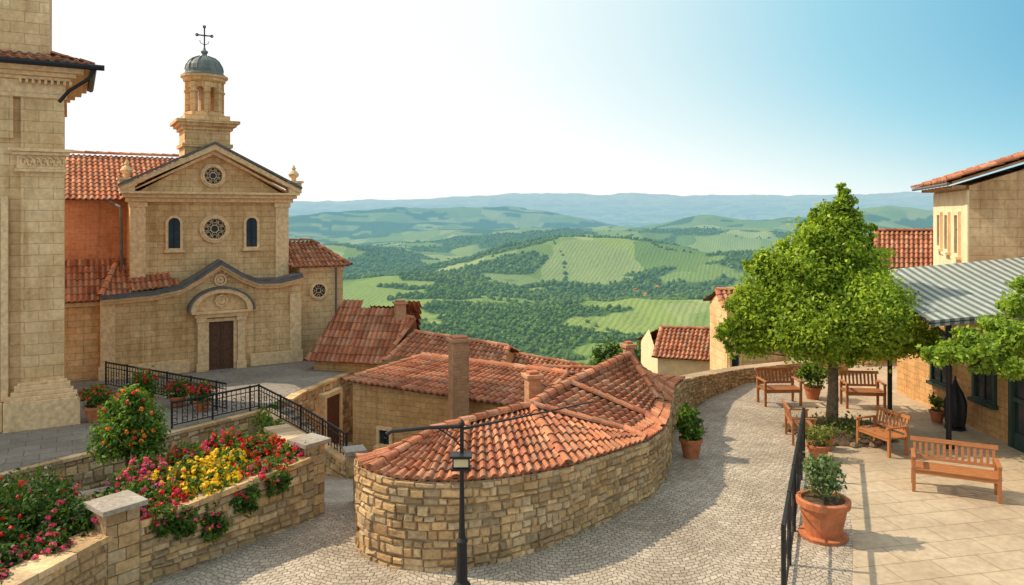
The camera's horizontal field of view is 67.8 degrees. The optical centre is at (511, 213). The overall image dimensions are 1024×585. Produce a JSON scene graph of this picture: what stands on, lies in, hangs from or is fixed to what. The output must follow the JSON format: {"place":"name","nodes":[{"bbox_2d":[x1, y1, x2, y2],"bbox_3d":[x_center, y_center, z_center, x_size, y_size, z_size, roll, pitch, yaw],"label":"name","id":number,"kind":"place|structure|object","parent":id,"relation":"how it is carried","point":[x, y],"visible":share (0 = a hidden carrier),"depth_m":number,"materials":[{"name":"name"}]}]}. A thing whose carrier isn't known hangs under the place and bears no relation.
{"place":"outdoors","nodes":[
{"label":"outdoors","id":0,"kind":"place"},
{"bbox_2d":[0,529,112,584],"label":"planter wall","id":1,"kind":"structure","parent":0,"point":[82,560],"depth_m":8.40,"materials":[{"name":"stone"}]},
{"bbox_2d":[27,491,103,544],"bbox_3d":[-6.673,5.100,12.243,8.892,2.600,12.481,0,0,38],"label":"soil bed","id":2,"kind":"object","parent":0,"point":[87,495],"depth_m":10.67,"materials":[{"name":"brown soil"}]},
{"bbox_2d":[0,563,13,584],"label":"flowering plant","id":3,"kind":"object","parent":2,"relation":"on","point":[3,574],"visible":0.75,"depth_m":7.86,"materials":[{"name":"pink plant"}]},
{"bbox_2d":[0,463,23,507],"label":"flowering plant","id":4,"kind":"object","parent":2,"relation":"on","point":[5,481],"visible":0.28,"depth_m":9.78,"materials":[{"name":"green plant"}]},
{"bbox_2d":[0,496,28,528],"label":"flowering plant","id":5,"kind":"object","parent":2,"relation":"on","point":[7,513],"visible":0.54,"depth_m":8.90,"materials":[{"name":"green plant"}]},
{"bbox_2d":[0,541,30,568],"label":"flowering plant","id":6,"kind":"object","parent":2,"relation":"on","point":[8,561],"visible":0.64,"depth_m":8.18,"materials":[{"name":"green plant"}]},
{"bbox_2d":[0,510,33,548],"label":"flowering plant","id":7,"kind":"object","parent":2,"relation":"on","point":[12,534],"visible":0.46,"depth_m":8.53,"materials":[{"name":"green plant"}]},
{"bbox_2d":[0,471,44,535],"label":"flowering plant","id":8,"kind":"object","parent":2,"relation":"on","point":[14,498],"visible":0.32,"depth_m":9.31,"materials":[{"name":"green plant"}]},
{"bbox_2d":[8,526,73,561],"bbox_3d":[-5.248,3.782,8.500,0.686,0.497,0.633,0,0,0],"label":"flowering plant","id":9,"kind":"object","parent":2,"relation":"on","point":[55,542],"visible":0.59,"depth_m":8.45,"materials":[{"name":"pink plant"}]},
{"bbox_2d":[1,456,82,521],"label":"flowering plant","id":10,"kind":"object","parent":2,"relation":"on","point":[49,481],"visible":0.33,"depth_m":10.19,"materials":[{"name":"green plant"}]},
{"bbox_2d":[0,477,85,537],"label":"flowering plant","id":11,"kind":"object","parent":2,"relation":"on","point":[34,513],"visible":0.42,"depth_m":9.21,"materials":[{"name":"green plant"}]},
{"bbox_2d":[34,490,105,541],"bbox_3d":[-5.216,3.683,9.085,0.777,0.724,0.838,0,0,0],"label":"flowering plant","id":12,"kind":"object","parent":2,"relation":"on","point":[83,518],"visible":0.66,"depth_m":8.97,"materials":[{"name":"green plant"}]},
{"bbox_2d":[86,469,153,498],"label":"flowering plant","id":13,"kind":"object","parent":2,"relation":"on","point":[111,488],"visible":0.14,"depth_m":9.88,"materials":[{"name":"pink plant"}]},
{"bbox_2d":[83,383,170,472],"bbox_3d":[-5.521,3.285,10.980,1.217,1.635,1.036,0,0,0],"label":"flowering shrub","id":14,"kind":"object","parent":2,"relation":"on","point":[125,427],"visible":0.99,"depth_m":10.83,"materials":[{"name":"green plant"}]},
{"bbox_2d":[104,476,159,497],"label":"flowering plant","id":15,"kind":"object","parent":2,"relation":"on","point":[143,488],"visible":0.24,"depth_m":9.75,"materials":[{"name":"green plant"}]},
{"bbox_2d":[115,448,169,488],"bbox_3d":[-4.988,3.582,10.368,0.752,0.649,0.743,0,0,-37],"label":"flowering plant","id":16,"kind":"object","parent":2,"relation":"on","point":[151,466],"visible":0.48,"depth_m":10.36,"materials":[{"name":"pink plant"}]},
{"bbox_2d":[137,489,169,528],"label":"flowering plant","id":17,"kind":"object","parent":2,"relation":"on","point":[143,509],"visible":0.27,"depth_m":9.39,"materials":[{"name":"green plant"}]},
{"bbox_2d":[138,480,194,508],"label":"flowering plant","id":18,"kind":"object","parent":2,"relation":"on","point":[161,492],"visible":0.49,"depth_m":9.71,"materials":[{"name":"red plant"}]},
{"bbox_2d":[143,460,192,492],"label":"flowering plant","id":19,"kind":"object","parent":2,"relation":"on","point":[176,475],"visible":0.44,"depth_m":10.14,"materials":[{"name":"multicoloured plant"}]},
{"bbox_2d":[160,440,210,473],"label":"flowering plant","id":20,"kind":"object","parent":2,"relation":"on","point":[180,452],"visible":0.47,"depth_m":10.82,"materials":[{"name":"red plant"}]},
{"bbox_2d":[172,452,222,479],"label":"flowering plant","id":21,"kind":"object","parent":2,"relation":"on","point":[192,467],"visible":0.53,"depth_m":10.48,"materials":[{"name":"yellow plant"}]},
{"bbox_2d":[170,472,229,511],"bbox_3d":[-4.126,3.706,10.072,0.744,0.513,0.736,0,0,0],"label":"flowering plant","id":22,"kind":"object","parent":2,"relation":"on","point":[204,487],"visible":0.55,"depth_m":9.97,"materials":[{"name":"yellow plant"}]},
{"bbox_2d":[193,460,246,489],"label":"flowering plant","id":23,"kind":"object","parent":2,"relation":"on","point":[233,476],"visible":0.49,"depth_m":10.31,"materials":[{"name":"yellow plant"}]},
{"bbox_2d":[201,425,247,453],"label":"flowering plant","id":24,"kind":"object","parent":2,"relation":"in","point":[213,441],"visible":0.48,"depth_m":11.37,"materials":[{"name":"pink plant"}]},
{"bbox_2d":[201,443,250,475],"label":"flowering plant","id":25,"kind":"object","parent":2,"relation":"on","point":[230,457],"visible":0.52,"depth_m":10.86,"materials":[{"name":"yellow plant"}]},
{"bbox_2d":[223,459,272,486],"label":"flowering plant","id":26,"kind":"object","parent":2,"relation":"on","point":[263,469],"visible":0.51,"depth_m":10.58,"materials":[{"name":"pink plant"}]},
{"bbox_2d":[232,432,276,462],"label":"flowering plant","id":27,"kind":"object","parent":2,"relation":"on","point":[257,451],"visible":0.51,"depth_m":11.20,"materials":[{"name":"red plant"}]},
{"bbox_2d":[248,405,284,438],"bbox_3d":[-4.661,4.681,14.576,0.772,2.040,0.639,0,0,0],"label":"green shrub","id":28,"kind":"object","parent":2,"relation":"on","point":[268,419],"visible":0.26,"depth_m":14.53,"materials":[{"name":"green plant"}]},
{"bbox_2d":[245,428,287,458],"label":"flowering plant","id":29,"kind":"object","parent":2,"relation":"on","point":[272,440],"visible":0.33,"depth_m":11.45,"materials":[{"name":"red plant"}]},
{"bbox_2d":[248,447,300,472],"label":"flowering plant","id":30,"kind":"object","parent":2,"relation":"on","point":[272,461],"visible":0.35,"depth_m":10.90,"materials":[{"name":"red plant"}]},
{"bbox_2d":[267,440,319,461],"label":"flowering plant","id":31,"kind":"object","parent":2,"relation":"on","point":[295,450],"visible":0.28,"depth_m":11.23,"materials":[{"name":"red plant"}]},
{"bbox_2d":[0,361,345,471],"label":"church terrace","id":32,"kind":"structure","parent":0,"point":[22,448],"depth_m":20.56,"materials":[{"name":"grey stone"}]},
{"bbox_2d":[0,0,104,433],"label":"stone palace","id":33,"kind":"structure","parent":32,"relation":"on","point":[42,84],"depth_m":18.41,"materials":[{"name":"stone"}]},
{"bbox_2d":[76,383,117,422],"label":"potted plant","id":34,"kind":"object","parent":32,"relation":"on","point":[92,396],"visible":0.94,"depth_m":18.72,"materials":[{"name":"green plant"}]},
{"bbox_2d":[127,366,163,411],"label":"potted plant","id":35,"kind":"object","parent":32,"relation":"on","point":[147,380],"visible":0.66,"depth_m":19.86,"materials":[{"name":"green plant"}]},
{"bbox_2d":[105,361,226,408],"bbox_3d":[-9.775,4.780,21.291,5.490,0.760,0.082,0,0,32],"label":"iron railing","id":36,"kind":"object","parent":32,"relation":"on","point":[166,373],"visible":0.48,"depth_m":21.43,"materials":[{"name":"black metal"}]},
{"bbox_2d":[161,375,191,407],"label":"potted plant","id":37,"kind":"object","parent":32,"relation":"on","point":[179,391],"visible":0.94,"depth_m":20.15,"materials":[{"name":"green plant"}]},
{"bbox_2d":[186,380,217,411],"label":"potted plant","id":38,"kind":"object","parent":32,"relation":"on","point":[201,389],"visible":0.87,"depth_m":19.76,"materials":[{"name":"pink plant"}]},
{"bbox_2d":[65,25,352,407],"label":"stone church","id":39,"kind":"structure","parent":32,"relation":"on","point":[192,257],"depth_m":25.26,"materials":[{"name":"stone"}]},
{"bbox_2d":[164,215,184,252],"bbox_3d":[-11.066,0.675,24.966,0.620,1.210,0.150,0,0,-30],"label":"window","id":40,"kind":"structure","parent":39,"relation":"in","point":[174,224],"depth_m":24.99,"materials":[{"name":"stone"}]},
{"bbox_2d":[200,164,225,187],"bbox_3d":[-10.032,-1.260,25.574,0.800,0.800,0.140,0,0,-30],"label":"rose window","id":41,"kind":"structure","parent":39,"relation":"in","point":[212,175],"depth_m":25.58,"materials":[{"name":"stone"}]},
{"bbox_2d":[199,214,229,242],"bbox_3d":[-9.989,0.520,25.599,0.960,0.960,0.140,0,0,-30],"label":"rose window","id":42,"kind":"structure","parent":39,"relation":"in","point":[214,228],"depth_m":25.60,"materials":[{"name":"stone"}]},
{"bbox_2d":[242,215,260,250],"bbox_3d":[-8.949,0.675,26.198,0.620,1.210,0.150,0,0,-30],"label":"window","id":43,"kind":"structure","parent":39,"relation":"in","point":[251,223],"depth_m":26.21,"materials":[{"name":"stone"}]},
{"bbox_2d":[309,281,327,299],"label":"oculus window","id":44,"kind":"structure","parent":39,"relation":"in","point":[318,290],"depth_m":27.12,"materials":[{"name":"stone"}]},
{"bbox_2d":[70,442,354,526],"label":"sloping street","id":45,"kind":"structure","parent":0,"point":[338,500],"depth_m":12.39,"materials":[{"name":"grey stone"}]},
{"bbox_2d":[0,409,259,497],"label":"retaining wall","id":46,"kind":"structure","parent":45,"relation":"on","point":[85,470],"depth_m":16.68,"materials":[{"name":"stone"}]},
{"bbox_2d":[276,407,321,434],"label":"steps","id":47,"kind":"structure","parent":45,"relation":"on","point":[289,415],"depth_m":20.03,"materials":[{"name":"grey stone"}]},
{"bbox_2d":[259,408,345,476],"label":"stair wall","id":48,"kind":"structure","parent":45,"relation":"on","point":[335,461],"depth_m":17.48,"materials":[{"name":"stone"}]},
{"bbox_2d":[171,384,347,456],"bbox_3d":[-5.825,5.060,17.907,4.119,1.120,2.412,0,0,39],"label":"iron railing","id":49,"kind":"object","parent":48,"relation":"on","point":[281,412],"visible":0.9,"depth_m":18.90,"materials":[{"name":"black metal"}]},
{"bbox_2d":[287,433,330,516],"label":"stone pillar","id":50,"kind":"structure","parent":45,"relation":"on","point":[314,443],"depth_m":11.39,"materials":[{"name":"beige stone"}]},
{"bbox_2d":[279,372,352,443],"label":"retaining wall","id":51,"kind":"structure","parent":45,"relation":"on","point":[330,400],"depth_m":23.29,"materials":[{"name":"stone"}]},
{"bbox_2d":[319,387,342,443],"bbox_3d":[-5.555,6.475,23.367,0.220,2.050,1.040,0,0,18],"label":"door","id":52,"kind":"structure","parent":51,"relation":"in","point":[330,401],"depth_m":23.34,"materials":[{"name":"wood"}]},
{"bbox_2d":[342,444,366,478],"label":"stone pillar","id":53,"kind":"structure","parent":45,"relation":"on","point":[350,452],"depth_m":16.78,"materials":[{"name":"beige stone"}]},
{"bbox_2d":[356,341,684,482],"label":"house","id":54,"kind":"structure","parent":45,"relation":"on","point":[628,393],"depth_m":11.59,"materials":[{"name":"ceramic"}]},
{"bbox_2d":[148,377,852,584],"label":"cobbled road","id":55,"kind":"structure","parent":0,"point":[712,514],"depth_m":10.31,"materials":[{"name":"grey stone"}]},
{"bbox_2d":[139,424,315,584],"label":"planter wall","id":56,"kind":"structure","parent":55,"relation":"on","point":[163,557],"depth_m":10.18,"materials":[{"name":"stone"}]},
{"bbox_2d":[146,501,181,541],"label":"flowering plant","id":57,"kind":"object","parent":56,"relation":"in","point":[168,524],"visible":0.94,"depth_m":9.32,"materials":[{"name":"green plant"}]},
{"bbox_2d":[170,503,200,540],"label":"flowering plant","id":58,"kind":"object","parent":56,"relation":"in","point":[188,528],"visible":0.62,"depth_m":9.54,"materials":[{"name":"green plant"}]},
{"bbox_2d":[199,509,231,545],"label":"flowering plant","id":59,"kind":"object","parent":56,"relation":"in","point":[220,526],"visible":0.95,"depth_m":9.84,"materials":[{"name":"green plant"}]},
{"bbox_2d":[228,481,261,517],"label":"flowering plant","id":60,"kind":"object","parent":56,"relation":"in","point":[249,497],"visible":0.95,"depth_m":10.22,"materials":[{"name":"green plant"}]},
{"bbox_2d":[264,465,293,497],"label":"flowering plant","id":61,"kind":"object","parent":56,"relation":"in","point":[280,478],"visible":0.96,"depth_m":10.61,"materials":[{"name":"green plant"}]},
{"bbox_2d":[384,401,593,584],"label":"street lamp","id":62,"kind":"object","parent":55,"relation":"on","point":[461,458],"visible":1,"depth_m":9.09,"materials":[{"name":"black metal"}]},
{"bbox_2d":[353,360,847,571],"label":"boundary wall","id":63,"kind":"structure","parent":55,"relation":"on","point":[407,524],"depth_m":10.02,"materials":[{"name":"stone"}]},
{"bbox_2d":[672,402,707,458],"bbox_3d":[3.276,3.999,14.063,0.589,1.002,0.545,0,0,-20],"label":"potted plant","id":64,"kind":"object","parent":55,"relation":"on","point":[690,439],"visible":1,"depth_m":13.95,"materials":[{"name":"green plant"}]},
{"bbox_2d":[755,367,802,406],"bbox_3d":[6.297,4.098,17.987,0.920,0.804,0.589,0,0,-4],"label":"wooden bench","id":65,"kind":"object","parent":55,"relation":"on","point":[792,388],"visible":1,"depth_m":18.14,"materials":[{"name":"brown wood"}]},
{"bbox_2d":[781,408,804,584],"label":"iron railing","id":66,"kind":"object","parent":55,"relation":"on","point":[791,504],"visible":0.94,"depth_m":10.22,"materials":[{"name":"black metal"}]},
{"bbox_2d":[782,399,816,445],"bbox_3d":[5.688,4.142,15.106,0.525,0.716,0.820,0,0,10],"label":"wooden bench","id":67,"kind":"object","parent":55,"relation":"on","point":[790,419],"visible":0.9,"depth_m":15.02,"materials":[{"name":"brown wood"}]},
{"bbox_2d":[805,424,832,459],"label":"potted plant","id":68,"kind":"object","parent":55,"relation":"on","point":[818,444],"visible":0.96,"depth_m":13.87,"materials":[{"name":"green plant"}]},
{"bbox_2d":[796,451,851,545],"bbox_3d":[4.330,3.913,10.600,0.726,1.174,0.726,0,0,0],"label":"potted plant","id":69,"kind":"object","parent":55,"relation":"on","point":[825,508],"visible":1,"depth_m":10.46,"materials":[{"name":"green plant"}]},
{"bbox_2d":[52,0,1023,201],"label":"sky","id":70,"kind":"structure","parent":0,"point":[366,99],"materials":[{"name":"blue"}]},
{"bbox_2d":[264,191,933,408],"bbox_3d":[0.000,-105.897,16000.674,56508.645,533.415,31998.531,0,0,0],"label":"hills","id":71,"kind":"structure","parent":0,"point":[374,222],"depth_m":3028.59,"materials":[{"name":"green plant"}]},
{"bbox_2d":[303,299,421,439],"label":"tiled house","id":72,"kind":"structure","parent":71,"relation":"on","point":[356,338],"depth_m":25.27,"materials":[{"name":"tile"}]},
{"bbox_2d":[382,329,520,362],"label":"tiled house","id":73,"kind":"structure","parent":71,"relation":"on","point":[415,342],"depth_m":24.43,"materials":[{"name":"tile"}]},
{"bbox_2d":[340,334,579,452],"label":"tiled house","id":74,"kind":"structure","parent":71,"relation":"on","point":[421,389],"depth_m":19.19,"materials":[{"name":"tile"}]},
{"bbox_2d":[373,426,392,449],"bbox_3d":[-3.235,5.695,19.274,0.560,0.570,0.150,0,0,22],"label":"window","id":75,"kind":"structure","parent":74,"relation":"in","point":[381,442],"depth_m":19.30,"materials":[{"name":"stone"}]},
{"bbox_2d":[419,299,645,360],"bbox_3d":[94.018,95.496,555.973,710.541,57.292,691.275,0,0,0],"label":"woodland","id":76,"kind":"object","parent":71,"relation":"on","point":[513,340],"visible":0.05,"depth_m":712.15,"materials":[{"name":"green plant"}]},
{"bbox_2d":[513,352,582,365],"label":"tiled house","id":77,"kind":"structure","parent":71,"relation":"on","point":[524,358],"depth_m":26.13,"materials":[{"name":"tile"}]},
{"bbox_2d":[322,226,794,308],"bbox_3d":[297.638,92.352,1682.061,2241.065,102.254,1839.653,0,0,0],"label":"distant woodland","id":78,"kind":"object","parent":71,"relation":"on","point":[437,289],"visible":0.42,"depth_m":1192.76,"materials":[{"name":"green plant"}]},
{"bbox_2d":[532,364,591,375],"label":"tiled house","id":79,"kind":"structure","parent":71,"relation":"on","point":[579,368],"depth_m":23.12,"materials":[{"name":"tile"}]},
{"bbox_2d":[589,336,622,365],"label":"hillside tree","id":80,"kind":"object","parent":71,"relation":"on","point":[601,353],"visible":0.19,"depth_m":62.38,"materials":[{"name":"green plant"}]},
{"bbox_2d":[608,348,640,361],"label":"hillside tree","id":81,"kind":"object","parent":71,"relation":"on","point":[637,353],"visible":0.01,"depth_m":58.03,"materials":[{"name":"green plant"}]},
{"bbox_2d":[636,325,709,378],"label":"tiled house","id":82,"kind":"structure","parent":71,"relation":"on","point":[677,350],"depth_m":28.75,"materials":[{"name":"tile"}]},
{"bbox_2d":[703,287,789,369],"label":"cream house","id":83,"kind":"structure","parent":71,"relation":"on","point":[719,357],"depth_m":25.09,"materials":[{"name":"paint"}]},
{"bbox_2d":[729,352,741,366],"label":"window","id":84,"kind":"structure","parent":83,"relation":"in","point":[738,362],"depth_m":24.46,"materials":[{"name":"stone"}]},
{"bbox_2d":[789,363,1023,584],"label":"terrace paving","id":85,"kind":"structure","parent":0,"point":[935,530],"depth_m":11.61,"materials":[{"name":"beige stone"}]},
{"bbox_2d":[84,490,147,584],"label":"stone pillar","id":86,"kind":"structure","parent":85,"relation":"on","point":[117,514],"depth_m":9.01,"materials":[{"name":"beige stone"}]},
{"bbox_2d":[796,361,827,399],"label":"potted plant","id":87,"kind":"object","parent":85,"relation":"on","point":[811,377],"visible":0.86,"depth_m":18.39,"materials":[{"name":"green plant"}]},
{"bbox_2d":[787,416,893,446],"bbox_3d":[6.750,4.447,15.700,2.100,0.094,2.100,0,0,0],"label":"soil bed","id":88,"kind":"object","parent":85,"relation":"on","point":[843,441],"visible":0.32,"depth_m":15.04,"materials":[{"name":"brown soil"}]},
{"bbox_2d":[712,182,944,421],"bbox_3d":[6.738,1.927,16.129,4.039,5.187,3.902,0,0,-42],"label":"broadleaf tree","id":89,"kind":"object","parent":88,"relation":"on","point":[824,291],"visible":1,"depth_m":15.62,"materials":[{"name":"green plant"}]},
{"bbox_2d":[787,407,887,444],"bbox_3d":[6.720,4.422,15.546,2.014,0.716,1.983,0,0,-42],"label":"ground cover","id":90,"kind":"object","parent":88,"relation":"on","point":[836,424],"visible":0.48,"depth_m":15.54,"materials":[{"name":"green plant"}]},
{"bbox_2d":[794,353,896,363],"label":"ochre house","id":91,"kind":"structure","parent":85,"relation":"on","point":[882,361],"depth_m":22.89,"materials":[{"name":"ceramic"}]},
{"bbox_2d":[857,357,875,363],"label":"window","id":92,"kind":"structure","parent":91,"relation":"in","point":[866,362],"depth_m":22.77,"materials":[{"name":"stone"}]},
{"bbox_2d":[850,442,857,447],"bbox_3d":[6.582,4.453,14.654,0.148,0.094,0.152,0,0,0],"label":"edging rock","id":93,"kind":"object","parent":85,"relation":"on","point":[853,445],"visible":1,"depth_m":14.61,"materials":[{"name":"beige stone"}]},
{"bbox_2d":[838,370,886,408],"bbox_3d":[8.154,4.107,17.736,0.900,0.786,0.576,0,0,6],"label":"wooden bench","id":94,"kind":"object","parent":85,"relation":"on","point":[877,392],"visible":0.98,"depth_m":17.86,"materials":[{"name":"brown wood"}]},
{"bbox_2d":[869,442,876,447],"bbox_3d":[6.952,4.453,14.659,0.150,0.095,0.154,0,0,0],"label":"edging rock","id":95,"kind":"object","parent":85,"relation":"on","point":[872,444],"visible":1,"depth_m":14.62,"materials":[{"name":"beige stone"}]},
{"bbox_2d":[855,406,910,457],"bbox_3d":[7.032,4.133,14.460,0.538,0.734,0.840,0,0,-18],"label":"wooden bench","id":96,"kind":"object","parent":85,"relation":"on","point":[875,431],"visible":0.98,"depth_m":14.43,"materials":[{"name":"brown wood"}]},
{"bbox_2d":[863,228,932,269],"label":"ochre house","id":97,"kind":"structure","parent":85,"relation":"on","point":[912,247],"depth_m":26.55,"materials":[{"name":"tile"}]},
{"bbox_2d":[928,392,943,423],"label":"potted plant","id":98,"kind":"object","parent":85,"relation":"on","point":[937,414],"visible":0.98,"depth_m":16.32,"materials":[{"name":"green plant"}]},
{"bbox_2d":[885,257,1023,449],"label":"striped awning","id":99,"kind":"object","parent":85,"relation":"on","point":[960,293],"visible":0.7,"depth_m":15.88,"materials":[{"name":"fabric"}]},
{"bbox_2d":[943,376,966,431],"bbox_3d":[9.250,3.950,15.900,0.496,1.100,0.429,0,0,0],"label":"folded parasol","id":100,"kind":"object","parent":85,"relation":"on","point":[959,409],"visible":0.81,"depth_m":15.73,"materials":[{"name":"black fabric"}]},
{"bbox_2d":[910,436,1002,503],"bbox_3d":[7.136,4.116,12.282,1.250,0.769,0.563,0,0,26],"label":"wooden bench","id":101,"kind":"object","parent":85,"relation":"on","point":[994,476],"visible":1,"depth_m":12.31,"materials":[{"name":"brown wood"}]},
{"bbox_2d":[897,314,1023,452],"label":"ochre annex","id":102,"kind":"object","parent":85,"relation":"on","point":[995,407],"visible":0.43,"depth_m":15.81,"materials":[{"name":"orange stone"}]},
{"bbox_2d":[926,327,945,390],"bbox_3d":[9.645,3.275,17.200,0.150,1.290,0.840,0,0,0],"label":"window","id":103,"kind":"structure","parent":102,"relation":"in","point":[937,376],"depth_m":17.27,"materials":[{"name":"green paint"}]},
{"bbox_2d":[967,359,998,409],"bbox_3d":[9.645,3.275,15.600,0.150,1.290,0.840,0,0,0],"label":"window","id":104,"kind":"structure","parent":102,"relation":"in","point":[983,387],"depth_m":15.58,"materials":[{"name":"green paint"}]},
{"bbox_2d":[1008,349,1023,452],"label":"door","id":105,"kind":"structure","parent":102,"relation":"in","point":[1016,388],"depth_m":14.60,"materials":[{"name":"green paint"}]},
{"bbox_2d":[915,275,1023,381],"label":"climbing vine","id":106,"kind":"object","parent":85,"relation":"on","point":[987,348],"visible":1,"depth_m":13.34,"materials":[{"name":"green plant"}]},
{"bbox_2d":[911,150,1023,264],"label":"cream building","id":107,"kind":"structure","parent":0,"point":[979,219],"depth_m":17.93,"materials":[{"name":"paint"}]},
{"bbox_2d":[933,212,942,250],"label":"window","id":108,"kind":"structure","parent":107,"relation":"in","point":[939,215],"depth_m":20.85,"materials":[{"name":"beige paint"}]},
{"bbox_2d":[941,212,950,254],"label":"window","id":109,"kind":"structure","parent":107,"relation":"in","point":[946,215],"depth_m":19.87,"materials":[{"name":"beige paint"}]},
{"bbox_2d":[950,212,961,259],"bbox_3d":[11.058,0.550,18.969,0.150,1.180,0.620,0,0,19],"label":"window","id":110,"kind":"structure","parent":107,"relation":"in","point":[956,215],"depth_m":18.76,"materials":[{"name":"beige paint"}]}
]}

